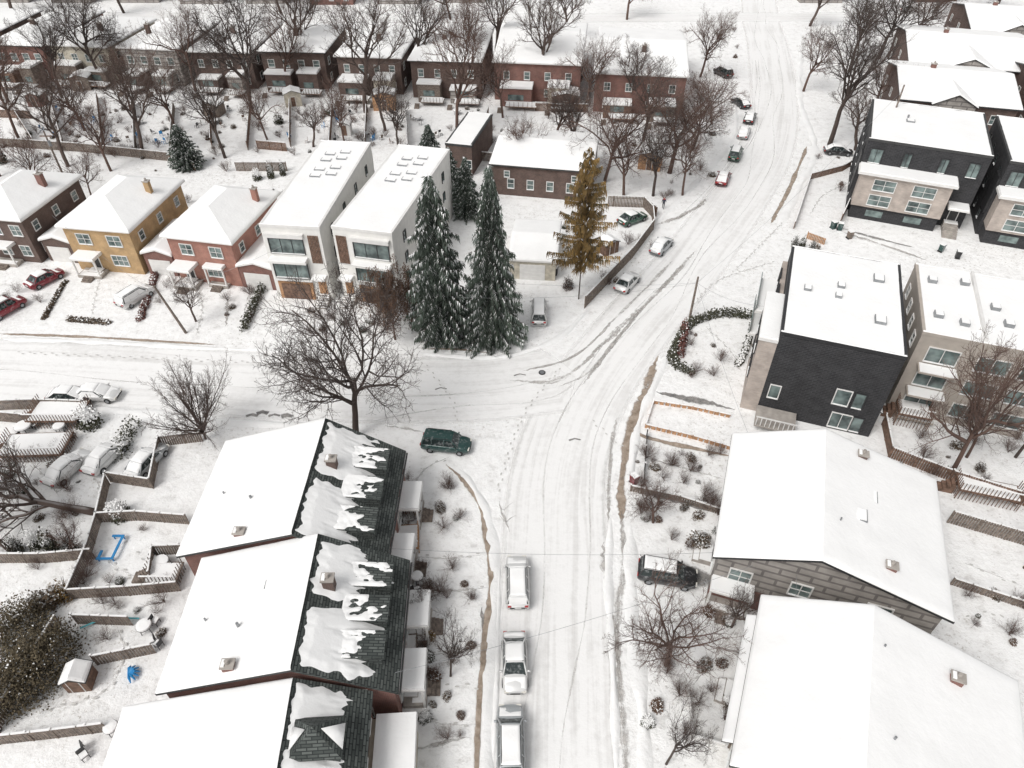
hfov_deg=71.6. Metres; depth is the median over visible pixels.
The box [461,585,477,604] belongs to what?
bare shrub
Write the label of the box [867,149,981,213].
window glass
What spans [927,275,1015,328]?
roof vents
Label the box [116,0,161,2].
walls
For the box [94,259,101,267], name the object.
door
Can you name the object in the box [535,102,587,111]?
wooden fence
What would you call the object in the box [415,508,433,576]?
porch steps
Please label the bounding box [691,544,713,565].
door steps
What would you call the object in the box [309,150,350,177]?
skylight frames
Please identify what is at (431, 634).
evergreen bush
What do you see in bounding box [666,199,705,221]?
tyre tracks
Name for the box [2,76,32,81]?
extension window
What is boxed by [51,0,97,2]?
walls
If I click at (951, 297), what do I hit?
roof snow
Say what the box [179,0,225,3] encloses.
walls
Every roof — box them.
[0,176,82,222]
[1,10,42,31]
[7,11,105,46]
[49,20,156,47]
[55,181,184,233]
[57,62,106,71]
[118,21,220,50]
[155,534,409,695]
[159,193,280,245]
[176,419,405,557]
[259,140,370,229]
[261,28,345,53]
[263,68,320,74]
[277,678,372,767]
[331,145,449,235]
[333,32,418,58]
[407,28,494,63]
[415,712,417,767]
[417,81,475,90]
[445,112,492,147]
[489,136,600,172]
[495,27,587,65]
[501,83,569,89]
[593,61,689,77]
[712,436,954,623]
[729,595,760,767]
[780,246,907,359]
[885,61,1022,111]
[897,26,1019,72]
[914,263,1023,353]
[951,2,1022,31]
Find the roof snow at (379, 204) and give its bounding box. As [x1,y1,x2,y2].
[331,144,448,232]
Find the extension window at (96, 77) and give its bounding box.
[63,74,101,79]
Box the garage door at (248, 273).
[244,273,272,289]
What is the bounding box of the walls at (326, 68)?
[261,32,345,88]
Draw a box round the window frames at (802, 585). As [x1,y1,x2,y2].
[710,559,894,613]
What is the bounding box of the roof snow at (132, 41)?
[115,18,219,49]
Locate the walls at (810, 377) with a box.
[758,253,904,436]
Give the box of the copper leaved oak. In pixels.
[355,253,417,340]
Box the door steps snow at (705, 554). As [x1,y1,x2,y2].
[693,542,712,561]
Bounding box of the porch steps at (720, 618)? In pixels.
[714,610,732,626]
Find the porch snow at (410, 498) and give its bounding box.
[391,481,422,573]
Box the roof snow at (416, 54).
[407,23,494,62]
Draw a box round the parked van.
[530,298,548,325]
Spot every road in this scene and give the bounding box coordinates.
[0,340,575,422]
[41,12,948,22]
[494,0,797,767]
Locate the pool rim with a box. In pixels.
[80,617,138,628]
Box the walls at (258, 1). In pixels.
[245,0,290,3]
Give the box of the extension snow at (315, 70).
[263,66,320,73]
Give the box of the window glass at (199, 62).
[198,56,262,83]
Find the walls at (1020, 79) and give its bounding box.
[1016,64,1023,117]
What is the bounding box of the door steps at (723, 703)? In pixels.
[714,677,731,705]
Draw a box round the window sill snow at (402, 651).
[373,592,408,717]
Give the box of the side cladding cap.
[758,292,778,343]
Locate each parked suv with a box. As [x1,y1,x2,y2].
[113,283,154,308]
[420,428,471,455]
[494,704,526,767]
[503,555,530,609]
[637,555,697,591]
[713,65,733,77]
[727,145,743,161]
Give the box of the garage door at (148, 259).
[148,259,174,275]
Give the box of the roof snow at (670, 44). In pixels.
[594,27,689,76]
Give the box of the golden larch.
[546,147,620,298]
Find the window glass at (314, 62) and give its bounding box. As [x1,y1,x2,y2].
[268,42,343,78]
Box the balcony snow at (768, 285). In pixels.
[749,278,776,333]
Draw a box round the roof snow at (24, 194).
[0,169,82,220]
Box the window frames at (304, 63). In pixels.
[267,37,343,80]
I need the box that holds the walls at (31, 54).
[1,14,102,81]
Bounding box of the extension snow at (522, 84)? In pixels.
[500,79,569,88]
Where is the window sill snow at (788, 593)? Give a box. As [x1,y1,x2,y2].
[709,485,805,597]
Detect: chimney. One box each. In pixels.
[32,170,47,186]
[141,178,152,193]
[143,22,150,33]
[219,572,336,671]
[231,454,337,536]
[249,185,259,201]
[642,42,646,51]
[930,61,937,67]
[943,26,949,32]
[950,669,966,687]
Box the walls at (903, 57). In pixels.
[887,27,1018,77]
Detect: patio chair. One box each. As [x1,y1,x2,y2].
[74,740,84,753]
[75,746,90,762]
[147,614,160,626]
[147,632,155,643]
[153,638,164,649]
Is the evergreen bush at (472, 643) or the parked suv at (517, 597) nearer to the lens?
the evergreen bush at (472, 643)
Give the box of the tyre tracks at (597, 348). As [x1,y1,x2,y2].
[511,252,693,383]
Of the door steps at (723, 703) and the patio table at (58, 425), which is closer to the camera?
the door steps at (723, 703)
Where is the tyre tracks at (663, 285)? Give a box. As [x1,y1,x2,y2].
[563,267,679,384]
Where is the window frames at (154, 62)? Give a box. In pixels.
[126,55,190,80]
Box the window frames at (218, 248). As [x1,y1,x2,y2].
[178,223,260,277]
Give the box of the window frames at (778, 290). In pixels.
[747,267,868,433]
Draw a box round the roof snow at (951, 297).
[916,263,1023,350]
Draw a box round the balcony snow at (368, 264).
[351,259,391,269]
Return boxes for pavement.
[5,333,214,344]
[225,301,228,325]
[418,737,464,748]
[431,348,486,352]
[448,466,493,767]
[480,608,483,629]
[601,546,627,767]
[607,420,616,521]
[615,514,624,716]
[616,356,657,519]
[628,426,727,455]
[635,488,712,510]
[640,555,709,585]
[656,391,734,409]
[771,147,806,222]
[843,228,911,246]
[844,232,919,257]
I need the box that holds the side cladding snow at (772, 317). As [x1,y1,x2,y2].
[760,291,784,339]
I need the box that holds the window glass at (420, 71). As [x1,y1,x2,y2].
[418,56,491,77]
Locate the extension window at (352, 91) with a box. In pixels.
[345,88,358,93]
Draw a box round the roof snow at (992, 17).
[953,2,1023,31]
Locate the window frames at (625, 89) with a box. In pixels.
[593,82,675,107]
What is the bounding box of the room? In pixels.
[368,719,417,767]
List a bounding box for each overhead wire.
[159,247,278,291]
[328,261,687,285]
[392,548,712,554]
[395,565,752,672]
[464,283,693,297]
[697,284,746,429]
[698,91,901,281]
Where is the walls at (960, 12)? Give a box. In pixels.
[944,4,1023,34]
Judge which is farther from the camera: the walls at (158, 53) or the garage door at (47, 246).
the walls at (158, 53)
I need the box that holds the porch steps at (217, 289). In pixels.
[176,285,222,293]
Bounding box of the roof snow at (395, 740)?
[372,712,416,767]
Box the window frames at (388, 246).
[352,171,445,283]
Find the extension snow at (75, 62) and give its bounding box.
[54,59,106,71]
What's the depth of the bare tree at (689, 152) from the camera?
101.94 m
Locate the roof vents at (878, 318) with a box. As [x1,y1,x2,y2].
[804,273,886,325]
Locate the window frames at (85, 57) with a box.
[57,50,126,70]
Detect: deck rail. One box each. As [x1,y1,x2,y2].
[198,87,242,94]
[420,97,475,103]
[505,101,568,107]
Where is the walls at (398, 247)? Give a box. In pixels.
[332,153,452,304]
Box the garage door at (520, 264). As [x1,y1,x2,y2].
[520,264,544,280]
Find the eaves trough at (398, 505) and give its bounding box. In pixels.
[389,453,407,553]
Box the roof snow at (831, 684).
[722,594,1023,767]
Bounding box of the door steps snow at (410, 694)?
[404,628,421,696]
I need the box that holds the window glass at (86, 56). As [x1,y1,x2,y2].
[58,51,125,70]
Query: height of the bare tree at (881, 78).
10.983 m
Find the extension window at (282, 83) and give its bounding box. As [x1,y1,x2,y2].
[272,80,313,87]
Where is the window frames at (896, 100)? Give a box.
[879,77,995,124]
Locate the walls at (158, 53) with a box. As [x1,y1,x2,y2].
[120,25,216,85]
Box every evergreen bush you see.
[0,148,7,163]
[2,533,27,551]
[22,526,43,551]
[25,585,66,615]
[36,526,60,553]
[44,576,78,605]
[52,531,78,553]
[71,403,104,432]
[103,498,129,524]
[251,167,261,181]
[265,161,274,179]
[272,112,283,124]
[278,160,285,176]
[324,101,334,116]
[424,630,435,641]
[456,710,464,719]
[460,580,468,587]
[466,641,476,648]
[561,274,573,290]
[685,529,711,548]
[723,693,730,707]
[790,234,799,246]
[799,235,806,246]
[809,239,817,248]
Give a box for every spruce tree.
[166,124,206,172]
[404,174,472,352]
[418,124,440,147]
[446,147,459,198]
[452,157,479,223]
[455,165,528,358]
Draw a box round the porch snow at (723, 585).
[708,574,754,615]
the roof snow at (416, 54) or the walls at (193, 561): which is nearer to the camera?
the walls at (193, 561)
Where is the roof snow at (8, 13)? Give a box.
[0,8,41,30]
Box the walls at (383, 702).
[167,638,405,718]
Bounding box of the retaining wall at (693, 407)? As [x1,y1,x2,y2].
[653,398,730,417]
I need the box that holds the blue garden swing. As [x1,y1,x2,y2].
[95,535,124,561]
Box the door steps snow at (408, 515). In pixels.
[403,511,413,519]
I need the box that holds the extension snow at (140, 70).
[122,67,173,75]
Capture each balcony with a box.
[267,258,308,264]
[350,265,392,271]
[748,272,762,335]
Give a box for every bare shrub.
[1,470,16,488]
[9,282,22,293]
[24,559,42,572]
[28,556,40,563]
[30,293,42,301]
[31,477,41,484]
[47,501,72,520]
[49,471,73,492]
[51,494,81,516]
[64,124,75,135]
[65,428,76,441]
[66,570,92,586]
[67,557,101,585]
[78,549,98,566]
[86,620,116,644]
[87,591,108,612]
[101,573,114,584]
[105,148,116,156]
[105,593,121,608]
[115,112,125,122]
[137,521,145,531]
[138,583,170,612]
[149,137,162,147]
[150,606,162,615]
[166,273,178,285]
[178,105,191,112]
[201,128,212,140]
[208,144,219,155]
[218,159,230,171]
[219,289,230,300]
[239,283,251,292]
[251,119,263,130]
[288,146,296,154]
[312,308,323,318]
[347,101,361,112]
[355,127,366,140]
[380,127,389,135]
[405,510,425,524]
[412,557,430,576]
[415,628,435,648]
[423,579,449,600]
[426,569,452,597]
[426,657,435,684]
[426,658,445,681]
[430,724,454,746]
[434,513,456,534]
[437,586,453,597]
[438,470,455,487]
[438,479,452,489]
[438,552,459,572]
[440,647,465,664]
[441,480,456,492]
[451,506,467,520]
[451,726,463,737]
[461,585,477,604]
[619,229,635,245]
[628,468,653,485]
[634,440,659,462]
[635,497,654,515]
[641,512,653,521]
[645,640,675,670]
[655,659,685,681]
[657,465,670,481]
[659,448,682,468]
[666,450,679,466]
[667,528,679,540]
[667,674,697,703]
[672,469,691,485]
[673,719,701,741]
[679,451,702,474]
[684,336,696,344]
[685,540,696,550]
[685,684,714,713]
[691,156,706,170]
[691,359,703,373]
[693,487,719,508]
[701,479,720,496]
[702,491,720,511]
[704,441,723,459]
[704,677,720,697]
[706,364,720,375]
[711,495,721,517]
[715,347,736,361]
[717,443,727,453]
[717,696,728,719]
[836,181,846,190]
[911,426,932,442]
[917,442,937,457]
[924,457,946,476]
[961,584,982,599]
[972,618,983,628]
[979,468,992,479]
[991,612,1023,640]
[1000,437,1018,452]
[1010,589,1023,608]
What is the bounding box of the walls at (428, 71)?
[410,34,492,98]
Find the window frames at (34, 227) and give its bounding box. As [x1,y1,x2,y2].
[0,189,78,256]
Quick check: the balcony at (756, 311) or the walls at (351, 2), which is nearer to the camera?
the balcony at (756, 311)
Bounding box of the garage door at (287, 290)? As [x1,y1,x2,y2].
[281,283,312,299]
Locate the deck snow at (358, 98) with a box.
[342,95,369,100]
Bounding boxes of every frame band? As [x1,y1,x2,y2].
[263,232,312,282]
[348,235,394,287]
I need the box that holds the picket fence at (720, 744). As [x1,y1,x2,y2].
[687,687,725,746]
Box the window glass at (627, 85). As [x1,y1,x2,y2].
[603,83,673,105]
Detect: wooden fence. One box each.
[0,109,31,118]
[0,137,168,160]
[0,397,80,409]
[0,411,30,422]
[0,548,95,562]
[0,614,61,731]
[0,722,103,744]
[12,108,31,137]
[49,98,64,147]
[64,580,180,598]
[65,511,101,593]
[69,612,133,625]
[88,643,155,665]
[93,509,189,524]
[94,90,103,144]
[94,473,109,516]
[104,470,151,487]
[131,113,136,147]
[146,542,180,574]
[147,431,203,488]
[168,99,174,149]
[208,109,211,145]
[234,161,287,170]
[245,106,250,148]
[255,139,286,150]
[288,99,290,146]
[328,100,332,139]
[364,104,366,141]
[405,103,407,144]
[482,151,492,161]
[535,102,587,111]
[584,194,654,308]
[630,483,719,512]
[647,198,657,215]
[793,159,852,228]
[806,230,825,244]
[840,198,850,220]
[881,412,952,479]
[946,509,1023,545]
[948,468,1023,505]
[950,576,1023,608]
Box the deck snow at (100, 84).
[59,81,107,86]
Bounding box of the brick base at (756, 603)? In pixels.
[707,586,764,609]
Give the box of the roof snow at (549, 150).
[489,127,600,170]
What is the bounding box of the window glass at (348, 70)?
[344,63,405,84]
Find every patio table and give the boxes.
[14,420,32,431]
[52,422,66,431]
[102,719,117,737]
[135,618,151,634]
[152,554,168,562]
[411,570,422,585]
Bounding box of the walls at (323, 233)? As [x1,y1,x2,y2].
[260,146,374,298]
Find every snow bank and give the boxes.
[3,336,309,352]
[10,402,350,427]
[420,307,590,359]
[458,469,502,767]
[492,561,501,762]
[603,518,620,767]
[622,524,653,767]
[626,357,667,492]
[654,86,738,223]
[777,40,819,228]
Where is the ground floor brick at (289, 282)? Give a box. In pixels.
[278,281,315,298]
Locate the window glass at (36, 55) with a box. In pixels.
[1,53,45,70]
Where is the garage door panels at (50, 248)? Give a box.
[48,247,73,261]
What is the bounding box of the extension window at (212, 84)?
[203,81,239,88]
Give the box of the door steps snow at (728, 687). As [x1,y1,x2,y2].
[715,677,732,701]
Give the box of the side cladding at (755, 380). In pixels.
[740,261,787,410]
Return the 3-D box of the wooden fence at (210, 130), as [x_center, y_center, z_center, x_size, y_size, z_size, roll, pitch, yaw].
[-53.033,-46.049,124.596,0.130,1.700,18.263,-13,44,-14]
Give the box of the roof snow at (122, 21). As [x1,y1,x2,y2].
[46,16,156,47]
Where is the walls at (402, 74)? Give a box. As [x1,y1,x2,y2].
[337,38,416,94]
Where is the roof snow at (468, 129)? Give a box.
[445,111,491,144]
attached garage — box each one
[38,226,77,262]
[140,218,179,275]
[235,234,276,289]
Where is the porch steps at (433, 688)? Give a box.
[427,617,443,695]
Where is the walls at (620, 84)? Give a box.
[593,74,685,113]
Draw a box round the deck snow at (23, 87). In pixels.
[2,82,38,87]
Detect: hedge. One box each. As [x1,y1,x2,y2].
[40,279,68,319]
[65,315,110,325]
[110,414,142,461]
[135,271,158,321]
[239,282,267,332]
[666,306,752,374]
[677,317,689,358]
[734,320,752,366]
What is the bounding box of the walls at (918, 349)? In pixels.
[885,268,1023,437]
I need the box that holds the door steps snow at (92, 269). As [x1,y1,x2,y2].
[88,267,104,271]
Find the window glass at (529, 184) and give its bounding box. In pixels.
[505,171,576,192]
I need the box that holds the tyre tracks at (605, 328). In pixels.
[526,267,665,370]
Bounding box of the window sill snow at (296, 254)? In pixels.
[271,173,367,278]
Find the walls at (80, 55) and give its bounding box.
[52,22,154,82]
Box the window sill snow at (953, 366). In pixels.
[905,294,1022,430]
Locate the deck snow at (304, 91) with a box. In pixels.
[269,87,322,93]
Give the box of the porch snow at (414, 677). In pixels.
[399,589,429,702]
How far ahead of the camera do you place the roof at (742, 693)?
44.45 m
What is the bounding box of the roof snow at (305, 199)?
[259,140,370,226]
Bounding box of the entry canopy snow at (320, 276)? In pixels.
[311,274,326,280]
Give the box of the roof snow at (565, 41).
[494,21,587,64]
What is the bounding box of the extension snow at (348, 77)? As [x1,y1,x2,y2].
[338,72,394,81]
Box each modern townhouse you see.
[845,98,993,239]
[970,115,1023,248]
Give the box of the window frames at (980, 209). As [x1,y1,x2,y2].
[973,133,1023,233]
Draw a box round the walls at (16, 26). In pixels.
[0,12,41,35]
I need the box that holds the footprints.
[17,130,1018,727]
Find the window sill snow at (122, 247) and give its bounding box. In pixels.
[79,204,179,266]
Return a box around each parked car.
[0,294,26,320]
[22,267,65,289]
[40,447,91,488]
[44,385,90,400]
[76,382,121,403]
[79,437,128,476]
[123,442,169,478]
[499,631,530,694]
[613,271,640,293]
[617,210,647,226]
[649,236,673,255]
[715,170,731,185]
[730,96,751,108]
[736,126,751,139]
[743,111,757,123]
[823,143,853,156]
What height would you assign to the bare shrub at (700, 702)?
1.974 m
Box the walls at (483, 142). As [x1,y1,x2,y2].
[445,118,492,175]
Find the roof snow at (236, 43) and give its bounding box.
[187,18,284,52]
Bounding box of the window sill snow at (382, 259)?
[355,180,446,284]
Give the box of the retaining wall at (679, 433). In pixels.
[645,422,729,449]
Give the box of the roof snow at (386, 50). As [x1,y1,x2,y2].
[334,27,418,57]
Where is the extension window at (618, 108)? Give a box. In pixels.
[610,106,667,115]
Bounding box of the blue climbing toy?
[127,665,139,682]
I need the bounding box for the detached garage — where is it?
[509,218,561,280]
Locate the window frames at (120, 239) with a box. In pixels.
[74,195,179,266]
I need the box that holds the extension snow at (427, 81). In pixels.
[416,78,476,90]
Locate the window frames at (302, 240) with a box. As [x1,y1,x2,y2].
[267,156,374,278]
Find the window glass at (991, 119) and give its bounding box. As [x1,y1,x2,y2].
[880,76,994,123]
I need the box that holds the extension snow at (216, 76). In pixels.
[197,69,243,78]
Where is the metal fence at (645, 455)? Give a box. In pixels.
[643,428,648,480]
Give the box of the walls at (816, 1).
[797,0,842,2]
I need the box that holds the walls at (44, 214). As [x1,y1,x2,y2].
[0,180,85,262]
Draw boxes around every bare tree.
[0,31,30,103]
[0,33,33,138]
[0,56,92,166]
[0,129,56,170]
[0,434,94,542]
[0,460,13,554]
[3,0,77,97]
[30,50,94,130]
[35,0,128,68]
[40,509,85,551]
[47,143,102,195]
[49,93,122,171]
[88,49,161,155]
[92,37,149,109]
[117,0,124,12]
[126,0,208,91]
[128,47,191,123]
[135,348,232,449]
[165,60,226,158]
[170,273,207,321]
[178,0,272,107]
[224,74,289,140]
[248,260,423,431]
[253,0,325,35]
[256,0,317,71]
[291,101,328,146]
[308,67,362,140]
[317,0,414,112]
[350,52,398,130]
[371,83,409,144]
[388,0,459,46]
[410,576,429,603]
[420,2,505,127]
[425,0,493,56]
[425,607,478,676]
[427,0,463,19]
[469,39,517,117]
[473,0,524,71]
[502,106,555,139]
[510,0,583,55]
[539,0,592,21]
[540,68,595,131]
[542,78,591,131]
[554,29,621,110]
[558,78,668,180]
[596,121,660,194]
[603,548,751,688]
[614,34,667,93]
[625,56,690,139]
[626,0,643,19]
[626,473,684,523]
[629,109,692,196]
[641,63,739,173]
[652,108,711,195]
[659,85,735,150]
[663,693,718,765]
[679,4,740,76]
[686,68,749,121]
[719,576,764,627]
[797,17,845,91]
[809,0,835,26]
[814,0,914,144]
[827,77,893,150]
[842,0,895,71]
[846,0,953,58]
[858,49,922,100]
[908,0,965,27]
[908,321,1023,475]
[938,376,1023,457]
[1014,444,1023,457]
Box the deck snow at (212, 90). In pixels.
[200,87,244,94]
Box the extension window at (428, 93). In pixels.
[423,90,468,97]
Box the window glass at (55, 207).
[0,191,77,255]
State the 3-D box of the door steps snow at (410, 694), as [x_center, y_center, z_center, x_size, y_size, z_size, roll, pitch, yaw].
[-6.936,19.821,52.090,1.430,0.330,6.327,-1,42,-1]
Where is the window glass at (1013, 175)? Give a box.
[974,135,1023,232]
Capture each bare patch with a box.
[256,410,268,414]
[281,413,292,417]
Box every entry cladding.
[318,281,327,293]
[345,280,353,293]
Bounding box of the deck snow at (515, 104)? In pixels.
[505,102,566,108]
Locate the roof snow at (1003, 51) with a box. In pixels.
[896,24,1023,71]
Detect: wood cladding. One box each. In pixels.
[307,235,322,263]
[335,235,349,263]
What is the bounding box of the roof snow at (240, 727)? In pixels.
[102,678,352,767]
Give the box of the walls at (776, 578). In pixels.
[707,559,941,633]
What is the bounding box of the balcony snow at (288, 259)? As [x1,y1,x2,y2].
[268,256,307,262]
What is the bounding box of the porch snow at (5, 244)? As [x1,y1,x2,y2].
[0,240,18,263]
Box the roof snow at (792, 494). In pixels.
[713,429,954,621]
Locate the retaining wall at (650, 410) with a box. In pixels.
[646,400,653,421]
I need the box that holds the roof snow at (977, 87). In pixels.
[886,59,1022,109]
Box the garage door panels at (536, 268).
[521,265,543,279]
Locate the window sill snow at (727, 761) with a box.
[725,751,729,767]
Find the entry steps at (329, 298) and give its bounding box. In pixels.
[316,295,331,308]
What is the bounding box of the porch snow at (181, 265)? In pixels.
[166,259,225,287]
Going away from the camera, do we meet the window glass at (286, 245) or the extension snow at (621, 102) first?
the window glass at (286, 245)
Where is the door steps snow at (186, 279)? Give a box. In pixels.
[182,277,197,281]
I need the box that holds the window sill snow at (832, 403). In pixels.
[746,282,860,432]
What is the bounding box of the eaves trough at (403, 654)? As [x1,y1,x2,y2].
[399,562,411,694]
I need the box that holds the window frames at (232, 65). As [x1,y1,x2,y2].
[197,54,263,84]
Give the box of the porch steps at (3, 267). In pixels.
[0,264,9,270]
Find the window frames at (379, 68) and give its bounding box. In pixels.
[343,42,415,87]
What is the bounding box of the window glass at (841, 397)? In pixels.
[768,291,866,431]
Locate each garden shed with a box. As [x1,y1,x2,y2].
[24,88,48,106]
[57,658,97,692]
[67,69,93,90]
[200,97,225,117]
[282,85,302,107]
[337,118,352,135]
[372,86,395,110]
[551,86,579,106]
[597,233,620,256]
[637,145,664,171]
[873,408,882,426]
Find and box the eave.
[721,614,746,743]
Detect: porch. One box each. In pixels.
[0,243,23,267]
[69,253,108,279]
[166,263,230,290]
[398,482,423,584]
[401,590,431,708]
[704,575,754,620]
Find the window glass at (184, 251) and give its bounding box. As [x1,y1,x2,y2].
[180,225,259,276]
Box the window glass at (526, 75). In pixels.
[504,72,570,96]
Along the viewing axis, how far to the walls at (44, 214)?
91.84 m
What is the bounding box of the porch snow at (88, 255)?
[69,250,103,275]
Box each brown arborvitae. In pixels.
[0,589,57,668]
[0,611,90,732]
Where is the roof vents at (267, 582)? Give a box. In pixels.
[203,580,269,627]
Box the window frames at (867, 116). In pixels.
[847,116,982,215]
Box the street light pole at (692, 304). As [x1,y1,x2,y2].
[688,276,698,317]
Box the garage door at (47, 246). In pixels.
[47,246,74,262]
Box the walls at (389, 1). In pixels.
[377,0,420,3]
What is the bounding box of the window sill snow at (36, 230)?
[0,198,78,256]
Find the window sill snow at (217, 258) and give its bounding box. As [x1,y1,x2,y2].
[182,232,260,277]
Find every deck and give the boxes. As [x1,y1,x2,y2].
[0,425,77,462]
[20,394,92,428]
[131,557,185,588]
[269,91,322,94]
[399,521,419,552]
[405,630,417,647]
[421,99,479,104]
[754,405,797,430]
[880,393,935,430]
[937,468,1023,510]
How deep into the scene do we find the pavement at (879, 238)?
96.62 m
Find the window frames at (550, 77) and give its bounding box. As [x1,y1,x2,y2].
[503,67,581,97]
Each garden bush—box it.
[32,511,45,522]
[115,575,124,584]
[132,606,140,613]
[155,627,166,639]
[228,303,235,310]
[359,324,366,332]
[365,315,374,323]
[418,708,432,725]
[427,649,434,663]
[427,700,436,708]
[428,667,440,682]
[435,499,445,513]
[442,691,451,702]
[639,713,656,729]
[640,511,650,518]
[647,462,660,471]
[649,697,663,714]
[654,516,662,522]
[679,502,689,512]
[685,451,695,462]
[691,510,704,520]
[696,654,712,674]
[703,532,711,539]
[703,604,715,617]
[707,171,716,176]
[714,657,728,670]
[724,615,736,628]
[948,463,960,476]
[949,439,963,450]
[975,460,987,473]
[989,587,1001,602]
[1009,638,1017,646]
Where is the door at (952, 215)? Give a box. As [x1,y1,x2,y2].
[947,211,958,220]
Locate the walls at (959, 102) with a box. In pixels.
[880,64,1017,130]
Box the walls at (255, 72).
[190,24,282,88]
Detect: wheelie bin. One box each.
[629,471,639,484]
[829,220,837,229]
[836,221,843,230]
[845,229,854,239]
[937,242,946,252]
[954,249,962,259]
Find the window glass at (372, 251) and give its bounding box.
[353,174,444,282]
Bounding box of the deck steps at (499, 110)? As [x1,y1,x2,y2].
[497,107,548,115]
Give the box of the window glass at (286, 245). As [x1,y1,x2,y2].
[268,167,366,277]
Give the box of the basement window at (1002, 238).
[998,235,1018,243]
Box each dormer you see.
[289,715,346,761]
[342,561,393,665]
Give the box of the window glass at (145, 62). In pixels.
[127,56,189,79]
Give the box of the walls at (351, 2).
[312,0,355,4]
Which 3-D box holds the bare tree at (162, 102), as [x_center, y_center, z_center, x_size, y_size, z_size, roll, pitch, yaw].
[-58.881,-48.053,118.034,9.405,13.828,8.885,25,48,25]
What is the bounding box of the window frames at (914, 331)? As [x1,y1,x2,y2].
[903,283,1023,431]
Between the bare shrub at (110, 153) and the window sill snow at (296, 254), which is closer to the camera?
the window sill snow at (296, 254)
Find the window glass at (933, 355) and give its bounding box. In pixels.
[904,286,1023,429]
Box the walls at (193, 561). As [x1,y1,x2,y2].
[185,468,404,575]
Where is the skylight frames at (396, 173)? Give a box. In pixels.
[384,155,427,182]
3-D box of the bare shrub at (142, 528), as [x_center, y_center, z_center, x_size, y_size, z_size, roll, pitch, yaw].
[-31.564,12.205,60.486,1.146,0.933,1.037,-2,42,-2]
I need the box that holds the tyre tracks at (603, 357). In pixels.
[587,310,640,377]
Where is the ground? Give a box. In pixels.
[0,0,1023,767]
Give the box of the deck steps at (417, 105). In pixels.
[414,103,451,109]
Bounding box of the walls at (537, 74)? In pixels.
[494,63,582,101]
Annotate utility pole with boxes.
[40,130,62,171]
[153,285,186,333]
[896,85,904,107]
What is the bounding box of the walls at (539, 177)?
[491,149,597,201]
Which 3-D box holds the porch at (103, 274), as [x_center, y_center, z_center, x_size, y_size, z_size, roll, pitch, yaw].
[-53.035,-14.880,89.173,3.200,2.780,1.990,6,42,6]
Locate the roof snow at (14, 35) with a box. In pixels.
[0,7,104,45]
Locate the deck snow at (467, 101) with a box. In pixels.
[421,97,479,103]
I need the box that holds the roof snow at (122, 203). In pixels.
[54,174,184,232]
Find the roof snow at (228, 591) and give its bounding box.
[155,533,393,693]
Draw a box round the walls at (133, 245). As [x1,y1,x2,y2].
[63,186,187,273]
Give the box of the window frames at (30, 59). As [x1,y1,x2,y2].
[11,53,48,77]
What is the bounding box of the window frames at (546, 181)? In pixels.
[504,154,596,193]
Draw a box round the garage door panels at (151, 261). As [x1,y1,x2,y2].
[149,260,173,275]
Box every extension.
[1,62,46,87]
[54,63,111,86]
[132,72,179,91]
[198,74,250,91]
[265,70,323,91]
[338,78,396,99]
[417,82,476,102]
[500,88,568,105]
[603,105,674,121]
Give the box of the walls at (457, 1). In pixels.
[443,0,484,2]
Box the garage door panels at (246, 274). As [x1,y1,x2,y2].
[244,273,271,289]
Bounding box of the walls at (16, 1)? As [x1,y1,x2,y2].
[0,0,32,2]
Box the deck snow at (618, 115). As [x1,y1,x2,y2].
[608,114,678,122]
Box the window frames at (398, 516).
[394,475,402,532]
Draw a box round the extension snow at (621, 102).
[603,97,675,106]
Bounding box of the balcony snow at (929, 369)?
[897,362,957,422]
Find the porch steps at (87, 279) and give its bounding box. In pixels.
[81,276,94,282]
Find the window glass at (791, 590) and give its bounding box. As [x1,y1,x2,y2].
[712,563,891,612]
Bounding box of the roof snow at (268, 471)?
[176,418,387,556]
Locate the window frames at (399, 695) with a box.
[364,629,407,717]
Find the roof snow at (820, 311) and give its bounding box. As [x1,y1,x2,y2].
[781,245,906,356]
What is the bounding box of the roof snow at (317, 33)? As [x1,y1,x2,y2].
[258,23,346,52]
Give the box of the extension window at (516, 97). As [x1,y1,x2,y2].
[508,95,522,100]
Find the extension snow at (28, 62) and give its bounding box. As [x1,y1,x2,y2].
[0,60,40,71]
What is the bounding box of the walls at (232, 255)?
[166,199,276,286]
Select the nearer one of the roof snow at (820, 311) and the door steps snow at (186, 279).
the roof snow at (820, 311)
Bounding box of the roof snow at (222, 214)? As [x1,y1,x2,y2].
[159,185,280,244]
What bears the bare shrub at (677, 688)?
on the ground
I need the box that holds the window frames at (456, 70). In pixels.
[418,39,491,86]
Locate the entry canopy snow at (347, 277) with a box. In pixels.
[338,274,353,280]
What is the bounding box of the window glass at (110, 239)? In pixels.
[76,197,178,265]

